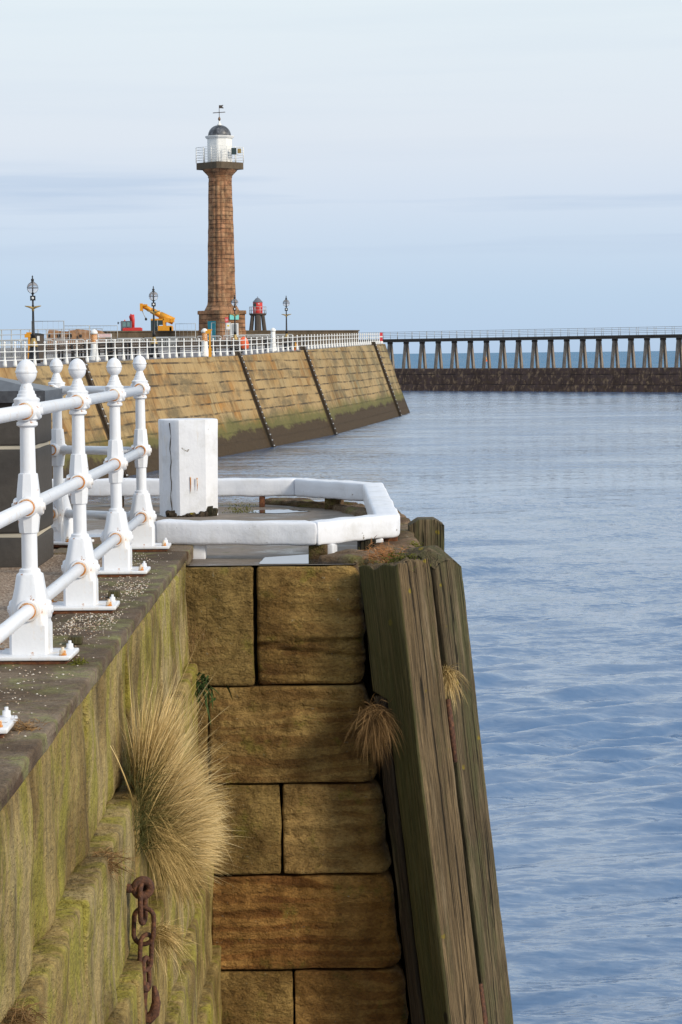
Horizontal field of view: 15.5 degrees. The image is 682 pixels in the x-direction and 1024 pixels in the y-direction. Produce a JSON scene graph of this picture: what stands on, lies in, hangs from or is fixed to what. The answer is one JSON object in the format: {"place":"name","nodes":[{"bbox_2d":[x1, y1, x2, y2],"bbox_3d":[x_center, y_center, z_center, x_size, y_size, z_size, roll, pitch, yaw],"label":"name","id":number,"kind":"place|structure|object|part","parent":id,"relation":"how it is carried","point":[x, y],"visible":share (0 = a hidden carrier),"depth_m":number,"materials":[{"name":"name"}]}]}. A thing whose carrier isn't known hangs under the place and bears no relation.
{"place":"outdoors","nodes":[
{"label":"outdoors","id":0,"kind":"place"},
{"bbox_2d":[30,333,43,361],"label":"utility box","id":1,"kind":"object","parent":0,"point":[39,338],"visible":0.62,"depth_m":155.28,"materials":[{"name":"metal"}]},
{"bbox_2d":[0,547,101,647],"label":"pavement","id":2,"kind":"structure","parent":0,"point":[51,571],"depth_m":14.32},
{"bbox_2d":[0,377,61,567],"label":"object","id":3,"kind":"structure","parent":2,"relation":"on","point":[10,547],"depth_m":15.04,"materials":[{"name":"dark grey brick"},{"name":"pale mortar"},{"name":"stone"}]},
{"bbox_2d":[0,498,419,1023],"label":"quay","id":4,"kind":"structure","parent":0,"point":[302,926],"depth_m":16.01,"materials":[{"name":"stone"}]},
{"bbox_2d":[5,715,48,733],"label":"dead grass","id":5,"kind":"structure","parent":4,"relation":"on","point":[28,728],"depth_m":8.38,"materials":[{"name":"brown plant"}]},
{"bbox_2d":[1,995,62,1023],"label":"dead grass","id":6,"kind":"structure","parent":4,"relation":"on","point":[22,1016],"depth_m":7.40,"materials":[{"name":"brown plant"}]},
{"bbox_2d":[68,635,82,644],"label":"moss patch","id":7,"kind":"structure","parent":4,"relation":"on","point":[76,639],"depth_m":10.87,"materials":[{"name":"green plant"}]},
{"bbox_2d":[67,656,88,664],"bbox_3d":[-1.076,0.616,10.177,0.114,0.071,0.103,-1,4,0],"label":"moss patch","id":8,"kind":"object","parent":4,"relation":"on","point":[79,662],"visible":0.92,"depth_m":10.17,"materials":[{"name":"green plant"}]},
{"bbox_2d":[0,553,168,747],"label":"loose gravel","id":9,"kind":"structure","parent":4,"relation":"on","point":[93,622],"depth_m":11.84,"materials":[{"name":"white gravel"}]},
{"bbox_2d":[0,355,170,737],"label":"promenade railing","id":10,"kind":"object","parent":4,"relation":"on","point":[33,607],"visible":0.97,"depth_m":12.24,"materials":[{"name":"white metal"}]},
{"bbox_2d":[87,843,138,886],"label":"dead grass","id":11,"kind":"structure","parent":4,"relation":"on","point":[115,864],"depth_m":9.85,"materials":[{"name":"brown plant"}]},
{"bbox_2d":[108,590,120,597],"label":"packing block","id":12,"kind":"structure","parent":4,"relation":"on","point":[116,593],"depth_m":12.96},
{"bbox_2d":[126,876,160,1023],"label":"mooring chain","id":13,"kind":"object","parent":4,"relation":"hanging from","point":[141,890],"visible":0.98,"depth_m":10.82,"materials":[{"name":"metal"}]},
{"bbox_2d":[143,907,204,994],"bbox_3d":[-0.762,2.032,11.457,0.304,0.472,0.414,1,4,25],"label":"grass tuft","id":14,"kind":"object","parent":4,"relation":"attached to","point":[164,935],"visible":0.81,"depth_m":11.42,"materials":[{"name":"beige plant"}]},
{"bbox_2d":[110,640,251,926],"bbox_3d":[-0.729,1.371,12.142,0.643,1.765,2.503,0,4,5],"label":"grass tussock","id":15,"kind":"object","parent":4,"relation":"on","point":[172,819],"depth_m":11.49,"materials":[{"name":"beige plant"}]},
{"bbox_2d":[187,610,221,666],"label":"root strands","id":16,"kind":"object","parent":4,"relation":"hanging from","point":[192,639],"visible":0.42,"depth_m":15.84,"materials":[{"name":"brown plant"}]},
{"bbox_2d":[195,672,232,723],"bbox_3d":[-0.901,1.172,15.825,0.427,0.368,0.381,-1,4,0],"label":"ivy plant","id":17,"kind":"object","parent":4,"relation":"attached to","point":[201,687],"visible":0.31,"depth_m":15.77,"materials":[{"name":"green plant"}]},
{"bbox_2d":[198,781,241,875],"bbox_3d":[-0.752,1.837,14.270,0.382,0.502,1.860,-1,4,0],"label":"grass tussock","id":18,"kind":"object","parent":4,"relation":"attached to","point":[216,813],"depth_m":14.52,"materials":[{"name":"beige plant"}]},
{"bbox_2d":[407,541,423,546],"bbox_3d":[0.495,0.252,17.061,0.184,0.128,0.198,-1,4,0],"label":"moss patch","id":19,"kind":"object","parent":4,"relation":"on","point":[416,544],"visible":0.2,"depth_m":17.04,"materials":[{"name":"green plant"}]},
{"bbox_2d":[71,502,365,565],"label":"platform ground","id":20,"kind":"structure","parent":0,"point":[227,555],"depth_m":20.32,"materials":[{"name":"grey concrete"}]},
{"bbox_2d":[87,529,103,536],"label":"puddle","id":21,"kind":"object","parent":20,"relation":"on","point":[95,533],"visible":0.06,"depth_m":19.10,"materials":[{"name":"clear liquid"}]},
{"bbox_2d":[158,418,217,516],"bbox_3d":[-1.284,-0.327,21.103,0.477,0.917,0.509,-1,4,-12],"label":"utility cabinet","id":22,"kind":"object","parent":20,"relation":"on","point":[188,467],"visible":0.99,"depth_m":20.91,"materials":[{"name":"white metal"}]},
{"bbox_2d":[52,477,399,558],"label":"timber kerb","id":23,"kind":"structure","parent":20,"relation":"on","point":[380,520],"depth_m":16.75,"materials":[{"name":"white paint"},{"name":"timber"}]},
{"bbox_2d":[220,499,264,513],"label":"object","id":24,"kind":"object","parent":20,"relation":"on","point":[238,509],"visible":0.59,"depth_m":21.39,"materials":[{"name":"plant"}]},
{"bbox_2d":[247,509,304,512],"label":"puddle","id":25,"kind":"object","parent":20,"relation":"on","point":[279,511],"visible":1,"depth_m":21.45,"materials":[{"name":"clear liquid"}]},
{"bbox_2d":[259,554,339,563],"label":"puddle","id":26,"kind":"object","parent":20,"relation":"on","point":[298,559],"visible":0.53,"depth_m":16.33,"materials":[{"name":"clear liquid"}]},
{"bbox_2d":[359,535,407,563],"bbox_3d":[0.256,0.273,16.109,0.373,0.254,0.350,1,4,17],"label":"orange weed","id":27,"kind":"object","parent":20,"relation":"on","point":[381,550],"visible":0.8,"depth_m":16.09,"materials":[{"name":"brown plant"}]},
{"bbox_2d":[0,0,681,353],"label":"sky","id":28,"kind":"structure","parent":0,"point":[410,166],"materials":[{"name":"blue"}]},
{"bbox_2d":[68,351,681,1023],"bbox_3d":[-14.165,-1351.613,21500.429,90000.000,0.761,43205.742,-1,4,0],"label":"water","id":29,"kind":"structure","parent":0,"point":[558,515],"depth_m":62.49,"materials":[{"name":"blue liquid"}]},
{"bbox_2d":[0,344,409,478],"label":"stone pier","id":30,"kind":"structure","parent":29,"relation":"in","point":[354,386],"depth_m":192.25,"materials":[{"name":"beige stone"}]},
{"bbox_2d":[0,340,21,359],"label":"crowd barrier","id":31,"kind":"object","parent":30,"relation":"on","point":[12,348],"visible":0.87,"depth_m":161.24,"materials":[{"name":"white metal"}]},
{"bbox_2d":[0,340,26,359],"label":"crowd barrier","id":32,"kind":"object","parent":30,"relation":"on","point":[18,353],"visible":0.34,"depth_m":171.75,"materials":[{"name":"white metal"}]},
{"bbox_2d":[24,332,30,358],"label":"yellow post","id":33,"kind":"object","parent":30,"relation":"on","point":[27,334],"visible":0.66,"depth_m":151.52,"materials":[{"name":"metal"}]},
{"bbox_2d":[25,275,40,362],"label":"street lamp","id":34,"kind":"object","parent":30,"relation":"on","point":[32,287],"visible":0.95,"depth_m":149.44,"materials":[{"name":"metal"}]},
{"bbox_2d":[21,339,53,359],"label":"crowd barrier","id":35,"kind":"object","parent":30,"relation":"on","point":[45,348],"visible":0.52,"depth_m":170.57,"materials":[{"name":"white metal"}]},
{"bbox_2d":[31,321,64,359],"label":"site fence","id":36,"kind":"object","parent":30,"relation":"on","point":[52,340],"visible":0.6,"depth_m":169.55,"materials":[{"name":"grey metal"}]},
{"bbox_2d":[0,328,102,355],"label":"deck railing","id":37,"kind":"object","parent":30,"relation":"on","point":[54,338],"visible":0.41,"depth_m":219.05,"materials":[{"name":"white metal"}]},
{"bbox_2d":[45,343,75,360],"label":"park bench","id":38,"kind":"object","parent":30,"relation":"on","point":[72,352],"visible":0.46,"depth_m":158.02,"materials":[{"name":"metal"}]},
{"bbox_2d":[54,339,84,356],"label":"crowd barrier","id":39,"kind":"object","parent":30,"relation":"on","point":[69,345],"visible":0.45,"depth_m":179.71,"materials":[{"name":"white metal"}]},
{"bbox_2d":[56,343,89,360],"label":"park bench","id":40,"kind":"object","parent":30,"relation":"on","point":[78,347],"visible":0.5,"depth_m":159.82,"materials":[{"name":"metal"}]},
{"bbox_2d":[47,329,105,348],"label":"rubble wall","id":41,"kind":"structure","parent":30,"relation":"on","point":[79,334],"depth_m":239.38,"materials":[{"name":"stone"}]},
{"bbox_2d":[64,325,89,342],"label":"site fence","id":42,"kind":"object","parent":30,"relation":"on","point":[84,325],"visible":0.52,"depth_m":239.32,"materials":[{"name":"grey metal"}]},
{"bbox_2d":[78,343,109,359],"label":"park bench","id":43,"kind":"object","parent":30,"relation":"on","point":[102,345],"visible":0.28,"depth_m":162.87,"materials":[{"name":"metal"}]},
{"bbox_2d":[89,329,100,360],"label":"capped bollard","id":44,"kind":"object","parent":30,"relation":"on","point":[93,332],"visible":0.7,"depth_m":157.44,"materials":[{"name":"white metal"}]},
{"bbox_2d":[85,339,113,354],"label":"crowd barrier","id":45,"kind":"object","parent":30,"relation":"on","point":[101,341],"visible":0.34,"depth_m":188.61,"materials":[{"name":"grey metal"}]},
{"bbox_2d":[75,357,128,477],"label":"wall ladder","id":46,"kind":"object","parent":30,"relation":"attached to","point":[100,410],"depth_m":147.35,"materials":[{"name":"black metal"}]},
{"bbox_2d":[88,343,118,358],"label":"park bench","id":47,"kind":"object","parent":30,"relation":"on","point":[111,346],"visible":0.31,"depth_m":166.22,"materials":[{"name":"metal"}]},
{"bbox_2d":[98,334,111,350],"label":"notice board","id":48,"kind":"object","parent":30,"relation":"on","point":[104,335],"visible":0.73,"depth_m":204.44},
{"bbox_2d":[102,325,117,338],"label":"site fence","id":49,"kind":"object","parent":30,"relation":"on","point":[110,329],"visible":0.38,"depth_m":261.28,"materials":[{"name":"grey metal"}]},
{"bbox_2d":[98,342,127,358],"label":"park bench","id":50,"kind":"object","parent":30,"relation":"on","point":[121,345],"visible":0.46,"depth_m":168.00,"materials":[{"name":"metal"}]},
{"bbox_2d":[109,342,136,358],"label":"park bench","id":51,"kind":"object","parent":30,"relation":"on","point":[129,345],"visible":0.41,"depth_m":170.07,"materials":[{"name":"metal"}]},
{"bbox_2d":[115,339,142,356],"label":"crowd barrier","id":52,"kind":"object","parent":30,"relation":"on","point":[128,344],"visible":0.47,"depth_m":195.89,"materials":[{"name":"white metal"}]},
{"bbox_2d":[118,314,141,330],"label":"excavator","id":53,"kind":"object","parent":30,"relation":"on","point":[125,325],"visible":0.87,"depth_m":286.33,"materials":[{"name":"red paint"}]},
{"bbox_2d":[123,322,129,326],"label":"cab window","id":54,"kind":"structure","parent":53,"relation":"in","point":[125,324],"depth_m":286.34,"materials":[{"name":"clear glass"}]},
{"bbox_2d":[118,338,144,354],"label":"crowd barrier","id":55,"kind":"object","parent":30,"relation":"on","point":[132,344],"visible":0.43,"depth_m":203.58,"materials":[{"name":"grey metal"}]},
{"bbox_2d":[121,342,150,358],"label":"park bench","id":56,"kind":"object","parent":30,"relation":"on","point":[149,350],"visible":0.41,"depth_m":173.01,"materials":[{"name":"metal"}]},
{"bbox_2d":[148,286,159,356],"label":"street lamp","id":57,"kind":"object","parent":30,"relation":"on","point":[153,295],"visible":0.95,"depth_m":183.36,"materials":[{"name":"metal"}]},
{"bbox_2d":[143,337,169,354],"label":"crowd barrier","id":58,"kind":"object","parent":30,"relation":"on","point":[156,339],"visible":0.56,"depth_m":204.15,"materials":[{"name":"grey metal"}]},
{"bbox_2d":[140,303,174,330],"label":"mobile crane","id":59,"kind":"object","parent":30,"relation":"on","point":[164,319],"visible":0.45,"depth_m":290.45,"materials":[{"name":"yellow paint"}]},
{"bbox_2d":[151,320,162,330],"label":"cab window","id":60,"kind":"structure","parent":59,"relation":"in","point":[160,322],"depth_m":290.21,"materials":[{"name":"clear glass"}]},
{"bbox_2d":[156,337,177,352],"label":"crowd barrier","id":61,"kind":"object","parent":30,"relation":"on","point":[164,343],"visible":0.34,"depth_m":211.53,"materials":[{"name":"grey metal"}]},
{"bbox_2d":[170,337,196,353],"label":"crowd barrier","id":62,"kind":"object","parent":30,"relation":"on","point":[181,343],"visible":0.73,"depth_m":208.73,"materials":[{"name":"grey metal"}]},
{"bbox_2d":[175,323,195,343],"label":"site fence","id":63,"kind":"object","parent":30,"relation":"on","point":[187,332],"visible":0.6,"depth_m":261.31,"materials":[{"name":"grey metal"}]},
{"bbox_2d":[175,341,201,356],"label":"park bench","id":64,"kind":"object","parent":30,"relation":"on","point":[178,349],"visible":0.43,"depth_m":189.79,"materials":[{"name":"metal"}]},
{"bbox_2d":[0,333,382,366],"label":"pier railing","id":65,"kind":"object","parent":30,"relation":"on","point":[352,343],"visible":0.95,"depth_m":177.11,"materials":[{"name":"white metal"}]},
{"bbox_2d":[200,328,208,356],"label":"capped bollard","id":66,"kind":"object","parent":30,"relation":"on","point":[204,346],"visible":0.97,"depth_m":183.37,"materials":[{"name":"white metal"}]},
{"bbox_2d":[205,329,211,356],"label":"yellow post","id":67,"kind":"object","parent":30,"relation":"on","point":[208,331],"visible":1,"depth_m":182.50,"materials":[{"name":"metal"}]},
{"bbox_2d":[197,336,221,350],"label":"crowd barrier","id":68,"kind":"object","parent":30,"relation":"on","point":[212,338],"visible":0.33,"depth_m":217.33,"materials":[{"name":"grey metal"}]},
{"bbox_2d":[208,341,227,348],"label":"park bench","id":69,"kind":"object","parent":30,"relation":"on","point":[217,343],"visible":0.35,"depth_m":199.91,"materials":[{"name":"wood"}]},
{"bbox_2d":[196,105,245,342],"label":"lighthouse","id":70,"kind":"object","parent":30,"relation":"on","point":[219,168],"visible":0.96,"depth_m":267.49,"materials":[{"name":"stone"}]},
{"bbox_2d":[208,321,215,342],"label":"door","id":71,"kind":"structure","parent":70,"relation":"in","point":[209,322],"depth_m":267.36,"materials":[{"name":"teal paint"}]},
{"bbox_2d":[211,322,230,346],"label":"site fence","id":72,"kind":"object","parent":30,"relation":"on","point":[230,331],"visible":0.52,"depth_m":257.29,"materials":[{"name":"grey metal"}]},
{"bbox_2d":[211,341,234,353],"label":"park bench","id":73,"kind":"object","parent":30,"relation":"on","point":[229,343],"visible":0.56,"depth_m":203.80,"materials":[{"name":"metal"}]},
{"bbox_2d":[225,317,227,339],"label":"warning sign","id":74,"kind":"object","parent":30,"relation":"on","point":[226,319],"visible":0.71,"depth_m":255.29,"materials":[{"name":"red metal"}]},
{"bbox_2d":[104,330,359,350],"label":"parapet wall","id":75,"kind":"structure","parent":30,"relation":"on","point":[140,334],"depth_m":281.04,"materials":[{"name":"stone"}]},
{"bbox_2d":[230,294,238,349],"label":"street lamp","id":76,"kind":"object","parent":30,"relation":"on","point":[234,302],"visible":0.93,"depth_m":225.26,"materials":[{"name":"metal"}]},
{"bbox_2d":[223,335,245,350],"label":"crowd barrier","id":77,"kind":"object","parent":30,"relation":"on","point":[231,338],"visible":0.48,"depth_m":225.45,"materials":[{"name":"grey metal"}]},
{"bbox_2d":[231,323,238,336],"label":"site cabinet","id":78,"kind":"object","parent":30,"relation":"on","point":[232,329],"visible":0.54,"depth_m":260.89,"materials":[{"name":"white metal"}]},
{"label":"door","id":79,"kind":"part","parent":78,"relation":"part of","materials":[{"name":"grey metal"}]},
{"bbox_2d":[240,337,248,349],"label":"lifebuoy case","id":80,"kind":"object","parent":30,"relation":"on","point":[242,343],"visible":0.82,"depth_m":204.45,"materials":[{"name":"orange plastic"}]},
{"bbox_2d":[234,351,274,446],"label":"wall ladder","id":81,"kind":"object","parent":30,"relation":"attached to","point":[256,403],"depth_m":193.27,"materials":[{"name":"black metal"}]},
{"bbox_2d":[247,338,266,350],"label":"park bench","id":82,"kind":"object","parent":30,"relation":"on","point":[265,340],"visible":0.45,"depth_m":221.81,"materials":[{"name":"wood"}]},
{"bbox_2d":[249,296,266,329],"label":"harbour beacon","id":83,"kind":"object","parent":30,"relation":"on","point":[258,313],"visible":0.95,"depth_m":298.41,"materials":[{"name":"red paint"}]},
{"bbox_2d":[247,335,269,349],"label":"crowd barrier","id":84,"kind":"object","parent":30,"relation":"on","point":[258,343],"visible":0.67,"depth_m":231.35,"materials":[{"name":"grey metal"}]},
{"bbox_2d":[250,339,270,349],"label":"park bench","id":85,"kind":"object","parent":30,"relation":"on","point":[258,341],"visible":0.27,"depth_m":225.14,"materials":[{"name":"metal"}]},
{"bbox_2d":[269,328,276,351],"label":"capped bollard","id":86,"kind":"object","parent":30,"relation":"on","point":[272,330],"visible":0.82,"depth_m":213.30,"materials":[{"name":"white metal"}]},
{"bbox_2d":[268,337,290,348],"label":"park bench","id":87,"kind":"object","parent":30,"relation":"on","point":[280,338],"visible":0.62,"depth_m":232.82,"materials":[{"name":"wood"}]},
{"bbox_2d":[275,334,293,345],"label":"crowd barrier","id":88,"kind":"object","parent":30,"relation":"on","point":[283,340],"visible":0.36,"depth_m":238.67,"materials":[{"name":"grey metal"}]},
{"bbox_2d":[282,296,290,348],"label":"street lamp","id":89,"kind":"object","parent":30,"relation":"on","point":[286,303],"visible":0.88,"depth_m":235.20,"materials":[{"name":"metal"}]},
{"bbox_2d":[289,337,304,345],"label":"park bench","id":90,"kind":"object","parent":30,"relation":"on","point":[299,340],"visible":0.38,"depth_m":239.92,"materials":[{"name":"wood"}]},
{"bbox_2d":[300,346,337,434],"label":"wall ladder","id":91,"kind":"object","parent":30,"relation":"attached to","point":[321,395],"depth_m":221.69,"materials":[{"name":"black metal"}]},
{"bbox_2d":[371,342,401,415],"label":"wall ladder","id":92,"kind":"object","parent":30,"relation":"attached to","point":[387,379],"depth_m":284.54,"materials":[{"name":"black metal"}]},
{"bbox_2d":[359,556,482,1023],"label":"fender pile","id":93,"kind":"object","parent":29,"relation":"in","point":[421,801],"visible":0.99,"depth_m":15.73,"materials":[{"name":"brown wood"}]},
{"bbox_2d":[339,696,407,777],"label":"dead grass","id":94,"kind":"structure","parent":93,"relation":"on","point":[375,724],"depth_m":15.75,"materials":[{"name":"brown plant"}]},
{"bbox_2d":[375,547,430,570],"bbox_3d":[0.377,0.309,15.903,0.348,0.254,0.348,2,4,35],"label":"moss patch","id":95,"kind":"object","parent":93,"relation":"on","point":[393,560],"visible":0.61,"depth_m":15.89,"materials":[{"name":"green plant"}]},
{"bbox_2d":[446,699,457,762],"bbox_3d":[0.702,1.392,15.912,0.080,0.404,0.034,3,5,45],"label":"iron strap","id":96,"kind":"object","parent":93,"relation":"attached to","point":[451,728],"visible":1,"depth_m":15.90,"materials":[{"name":"brown metal"}]},
{"bbox_2d":[479,984,487,1023],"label":"iron strap","id":97,"kind":"object","parent":93,"relation":"attached to","point":[483,1005],"visible":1,"depth_m":15.85,"materials":[{"name":"brown metal"}]},
{"bbox_2d":[408,517,443,550],"bbox_3d":[0.667,3.505,18.729,0.276,6.931,0.313,-1,4,0],"label":"fender pile","id":98,"kind":"object","parent":29,"relation":"in","point":[427,531],"visible":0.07,"depth_m":18.37,"materials":[{"name":"brown wood"}]},
{"bbox_2d":[400,545,512,1023],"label":"fender pile","id":99,"kind":"object","parent":29,"relation":"in","point":[454,648],"visible":0.3,"depth_m":16.16,"materials":[{"name":"brown wood"}]},
{"bbox_2d":[442,660,471,707],"bbox_3d":[0.711,1.145,15.953,0.286,0.410,0.268,-1,4,0],"label":"grass tuft","id":100,"kind":"object","parent":99,"relation":"on","point":[449,675],"visible":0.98,"depth_m":15.96,"materials":[{"name":"beige plant"}]},
{"bbox_2d":[394,367,681,391],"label":"breakwater","id":101,"kind":"object","parent":29,"relation":"in","point":[667,379],"visible":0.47,"depth_m":453.33,"materials":[{"name":"grey stone"}]},
{"bbox_2d":[359,334,681,368],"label":"concrete walkway","id":102,"kind":"structure","parent":101,"relation":"on","point":[598,350],"depth_m":456.35,"materials":[{"name":"grey concrete"}]},
{"bbox_2d":[359,326,681,338],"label":"walkway railing","id":103,"kind":"object","parent":102,"relation":"on","point":[552,332],"visible":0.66,"depth_m":459.00,"materials":[{"name":"grey metal"}]}
]}

